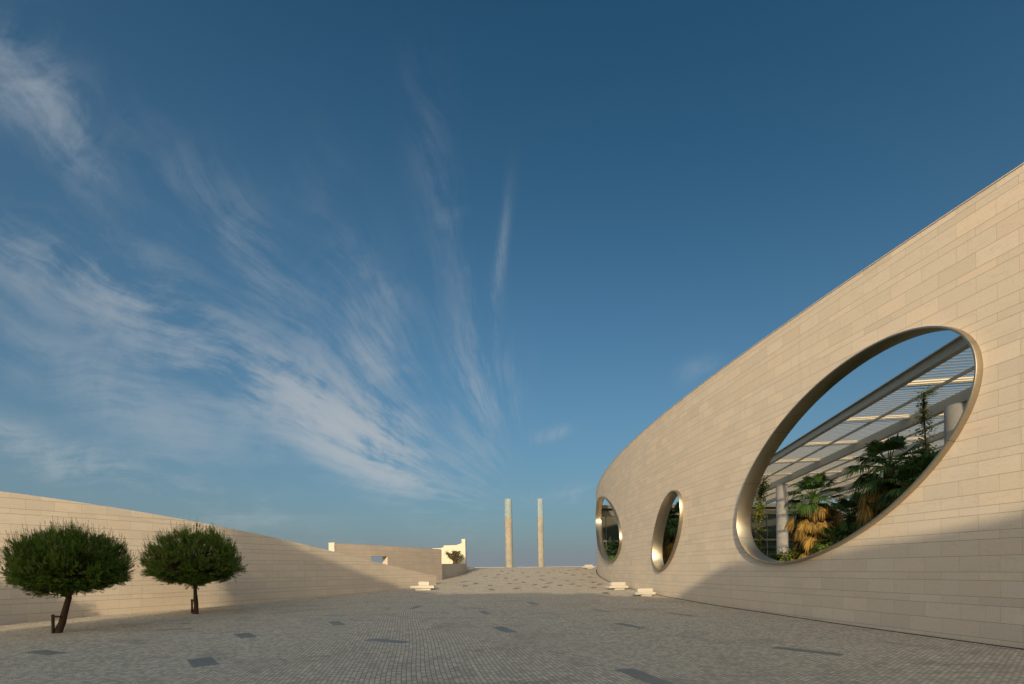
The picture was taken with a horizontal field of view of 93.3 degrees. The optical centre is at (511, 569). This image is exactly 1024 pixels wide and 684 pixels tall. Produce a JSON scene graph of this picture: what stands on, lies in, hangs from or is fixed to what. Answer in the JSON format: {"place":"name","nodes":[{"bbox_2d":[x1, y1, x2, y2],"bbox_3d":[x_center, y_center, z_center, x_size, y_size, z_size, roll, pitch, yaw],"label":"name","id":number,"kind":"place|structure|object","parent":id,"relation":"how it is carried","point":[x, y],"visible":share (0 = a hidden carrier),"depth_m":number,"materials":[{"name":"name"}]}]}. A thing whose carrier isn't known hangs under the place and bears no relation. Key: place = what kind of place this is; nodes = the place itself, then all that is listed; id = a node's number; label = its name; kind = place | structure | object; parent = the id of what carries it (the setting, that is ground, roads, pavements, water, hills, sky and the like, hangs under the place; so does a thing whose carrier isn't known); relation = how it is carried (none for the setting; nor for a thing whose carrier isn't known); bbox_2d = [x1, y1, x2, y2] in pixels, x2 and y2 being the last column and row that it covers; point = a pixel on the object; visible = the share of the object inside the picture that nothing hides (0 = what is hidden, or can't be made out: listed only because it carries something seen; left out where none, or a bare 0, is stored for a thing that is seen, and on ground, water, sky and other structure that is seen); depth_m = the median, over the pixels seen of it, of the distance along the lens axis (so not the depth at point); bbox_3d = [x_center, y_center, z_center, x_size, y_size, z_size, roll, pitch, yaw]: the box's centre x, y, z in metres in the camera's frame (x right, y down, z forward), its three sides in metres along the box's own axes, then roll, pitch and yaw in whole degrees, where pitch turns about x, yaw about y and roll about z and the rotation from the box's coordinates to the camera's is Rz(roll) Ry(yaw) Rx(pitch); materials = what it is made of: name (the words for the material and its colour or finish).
{"place":"outdoors","nodes":[
{"label":"outdoors","id":0,"kind":"place"},
{"bbox_2d":[0,566,1023,683],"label":"plaza","id":1,"kind":"structure","parent":0,"point":[564,634],"depth_m":16.21,"materials":[{"name":"grey stone"}]},
{"bbox_2d":[26,650,65,654],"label":"paving slab","id":2,"kind":"structure","parent":1,"relation":"on","point":[45,652],"depth_m":15.56,"materials":[{"name":"stone"}]},
{"bbox_2d":[51,614,60,633],"bbox_3d":[-19.039,2.372,20.200,0.387,0.992,0.110,-1,0,0],"label":"tree stake","id":3,"kind":"object","parent":1,"relation":"on","point":[53,616],"visible":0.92,"depth_m":20.17,"materials":[{"name":"brown wood"}]},
{"bbox_2d":[0,516,137,632],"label":"pine tree","id":4,"kind":"object","parent":1,"relation":"on","point":[69,564],"visible":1,"depth_m":19.47,"materials":[{"name":"green plant"}]},
{"bbox_2d":[137,520,247,613],"bbox_3d":[-18.230,-0.193,27.872,5.624,5.696,5.239,-1,0,0],"label":"pine tree","id":5,"kind":"object","parent":1,"relation":"on","point":[177,561],"visible":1,"depth_m":26.77,"materials":[{"name":"green plant"}]},
{"bbox_2d":[187,657,218,667],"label":"paving slab","id":6,"kind":"structure","parent":1,"relation":"on","point":[201,662],"depth_m":13.63,"materials":[{"name":"stone"}]},
{"bbox_2d":[0,491,435,622],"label":"sloping wall","id":7,"kind":"structure","parent":1,"relation":"on","point":[277,569],"depth_m":30.37,"materials":[{"name":"stone"}]},
{"bbox_2d":[234,633,256,637],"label":"paving slab","id":8,"kind":"structure","parent":1,"relation":"on","point":[244,635],"depth_m":18.95,"materials":[{"name":"stone"}]},
{"bbox_2d":[329,621,344,624],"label":"paving slab","id":9,"kind":"structure","parent":1,"relation":"in","point":[336,623],"depth_m":22.49,"materials":[{"name":"stone"}]},
{"bbox_2d":[365,638,410,642],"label":"paving slab","id":10,"kind":"structure","parent":1,"relation":"on","point":[386,640],"depth_m":17.28,"materials":[{"name":"stone"}]},
{"bbox_2d":[329,542,466,580],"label":"stone building","id":11,"kind":"structure","parent":1,"relation":"on","point":[426,560],"depth_m":55.93,"materials":[{"name":"limestone"}]},
{"bbox_2d":[432,539,466,563],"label":"white screen wall","id":12,"kind":"structure","parent":11,"relation":"on","point":[461,547],"depth_m":80.00,"materials":[{"name":"white paint"}]},
{"bbox_2d":[445,549,464,563],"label":"gnarled shrub","id":13,"kind":"object","parent":11,"relation":"on","point":[456,557],"visible":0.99,"depth_m":75.83,"materials":[{"name":"green plant"}]},
{"bbox_2d":[410,582,434,589],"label":"stone bench","id":14,"kind":"object","parent":1,"relation":"on","point":[424,586],"visible":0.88,"depth_m":46.99,"materials":[{"name":"beige stone"}]},
{"bbox_2d":[493,626,516,632],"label":"paving slab","id":15,"kind":"structure","parent":1,"relation":"in","point":[504,629],"depth_m":19.88,"materials":[{"name":"stone"}]},
{"bbox_2d":[504,499,512,566],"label":"stone pillar","id":16,"kind":"structure","parent":1,"relation":"on","point":[508,535],"depth_m":96.45,"materials":[{"name":"beige stone"}]},
{"bbox_2d":[479,566,583,567],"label":"basin kerb","id":17,"kind":"structure","parent":1,"relation":"on","point":[497,567],"depth_m":101.52,"materials":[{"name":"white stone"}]},
{"bbox_2d":[537,499,543,566],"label":"stone pillar","id":18,"kind":"structure","parent":1,"relation":"on","point":[540,532],"depth_m":96.73,"materials":[{"name":"beige stone"}]},
{"bbox_2d":[582,565,593,568],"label":"stone bench","id":19,"kind":"object","parent":1,"relation":"on","point":[588,566],"visible":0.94,"depth_m":85.92,"materials":[{"name":"beige stone"}]},
{"bbox_2d":[604,539,618,559],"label":"fan palm","id":20,"kind":"object","parent":1,"relation":"on","point":[613,544],"visible":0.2,"depth_m":65.61,"materials":[{"name":"green plant"}]},
{"bbox_2d":[605,582,627,589],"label":"stone bench","id":21,"kind":"object","parent":1,"relation":"on","point":[617,585],"visible":0.89,"depth_m":45.20,"materials":[{"name":"beige stone"}]},
{"bbox_2d":[613,623,645,628],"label":"paving slab","id":22,"kind":"structure","parent":1,"relation":"in","point":[633,626],"depth_m":20.69,"materials":[{"name":"stone"}]},
{"bbox_2d":[631,588,655,595],"bbox_3d":[10.233,1.805,37.700,1.656,0.656,0.864,-1,0,-8],"label":"stone bench","id":23,"kind":"object","parent":1,"relation":"on","point":[644,592],"visible":0.85,"depth_m":37.51,"materials":[{"name":"beige stone"}]},
{"bbox_2d":[615,668,673,683],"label":"paving slab","id":24,"kind":"structure","parent":1,"relation":"on","point":[643,676],"depth_m":11.32,"materials":[{"name":"stone"}]},
{"bbox_2d":[662,518,678,565],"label":"fan palm","id":25,"kind":"object","parent":1,"relation":"on","point":[668,520],"visible":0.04,"depth_m":54.07,"materials":[{"name":"green plant"}]},
{"bbox_2d":[662,501,679,564],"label":"fan palm","id":26,"kind":"object","parent":1,"relation":"on","point":[670,534],"visible":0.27,"depth_m":44.93,"materials":[{"name":"green plant"}]},
{"bbox_2d":[602,503,856,559],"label":"glass building","id":27,"kind":"structure","parent":1,"relation":"on","point":[610,530],"depth_m":72.15,"materials":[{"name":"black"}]},
{"bbox_2d":[752,475,771,557],"bbox_3d":[16.917,-2.148,33.011,1.565,8.676,1.570,-1,0,40],"label":"climbing vine","id":28,"kind":"object","parent":1,"relation":"on","point":[762,487],"visible":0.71,"depth_m":32.95,"materials":[{"name":"green plant"}]},
{"bbox_2d":[767,550,787,561],"bbox_3d":[18.185,0.532,32.956,2.156,3.751,1.850,-1,0,21],"label":"shrub","id":29,"kind":"object","parent":1,"relation":"on","point":[775,557],"visible":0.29,"depth_m":32.82,"materials":[{"name":"green plant"}]},
{"bbox_2d":[777,546,809,560],"bbox_3d":[15.944,0.608,27.017,2.181,3.847,2.068,-1,0,27],"label":"shrub","id":30,"kind":"object","parent":1,"relation":"on","point":[797,552],"visible":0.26,"depth_m":26.89,"materials":[{"name":"green plant"}]},
{"bbox_2d":[773,646,842,655],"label":"paving slab","id":31,"kind":"structure","parent":1,"relation":"on","point":[810,651],"depth_m":14.32,"materials":[{"name":"stone"}]},
{"bbox_2d":[596,162,1023,649],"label":"curved building","id":32,"kind":"structure","parent":1,"relation":"on","point":[935,549],"depth_m":18.82,"materials":[{"name":"stone"}]},
{"bbox_2d":[783,472,848,560],"bbox_3d":[16.647,-1.406,26.579,3.403,7.644,3.294,-1,0,0],"label":"fan palm","id":33,"kind":"object","parent":1,"relation":"on","point":[813,513],"visible":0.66,"depth_m":26.03,"materials":[{"name":"green plant"}]},
{"bbox_2d":[812,542,832,553],"bbox_3d":[15.669,0.560,23.962,2.100,3.851,1.991,-1,0,0],"label":"shrub","id":34,"kind":"object","parent":1,"relation":"on","point":[821,548],"visible":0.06,"depth_m":24.05,"materials":[{"name":"green plant"}]},
{"bbox_2d":[810,521,856,553],"bbox_3d":[16.850,0.017,25.026,2.687,5.094,2.790,-1,0,0],"label":"shrub","id":35,"kind":"object","parent":1,"relation":"on","point":[841,529],"visible":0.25,"depth_m":24.93,"materials":[{"name":"green plant"}]},
{"bbox_2d":[822,492,872,542],"bbox_3d":[19.407,-1.057,27.515,3.503,6.874,3.388,-1,0,0],"label":"fan palm","id":36,"kind":"object","parent":1,"relation":"on","point":[852,523],"visible":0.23,"depth_m":27.06,"materials":[{"name":"green plant"}]},
{"bbox_2d":[754,336,973,558],"bbox_3d":[33.610,-3.800,38.632,23.610,12.100,60.700,-1,0,10],"label":"pergola","id":37,"kind":"object","parent":1,"relation":"on","point":[949,409],"visible":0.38,"depth_m":32.96,"materials":[{"name":"paint"}]},
{"bbox_2d":[911,386,941,425],"bbox_3d":[20.693,-8.158,24.051,1.511,2.023,1.152,-1,0,0],"label":"climbing vine","id":38,"kind":"object","parent":37,"relation":"hanging from","point":[929,392],"visible":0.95,"depth_m":24.00,"materials":[{"name":"green plant"}]},
{"bbox_2d":[842,433,936,526],"bbox_3d":[17.855,-2.006,23.101,4.026,8.898,3.823,-1,0,0],"label":"fan palm","id":39,"kind":"object","parent":1,"relation":"on","point":[872,494],"visible":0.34,"depth_m":22.74,"materials":[{"name":"green plant"}]},
{"bbox_2d":[868,449,940,516],"bbox_3d":[17.741,-1.379,21.030,3.736,7.722,3.852,-1,0,22],"label":"fan palm","id":40,"kind":"object","parent":1,"relation":"on","point":[915,464],"visible":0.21,"depth_m":20.89,"materials":[{"name":"plant"}]},
{"bbox_2d":[909,391,942,454],"bbox_3d":[20.585,-3.265,23.948,1.182,11.139,1.389,-1,0,-35],"label":"climbing vine","id":41,"kind":"object","parent":1,"relation":"on","point":[926,444],"visible":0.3,"depth_m":23.97,"materials":[{"name":"green plant"}]},
{"bbox_2d":[0,0,1023,567],"label":"sky","id":42,"kind":"structure","parent":0,"point":[315,273],"materials":[{"name":"blue"}]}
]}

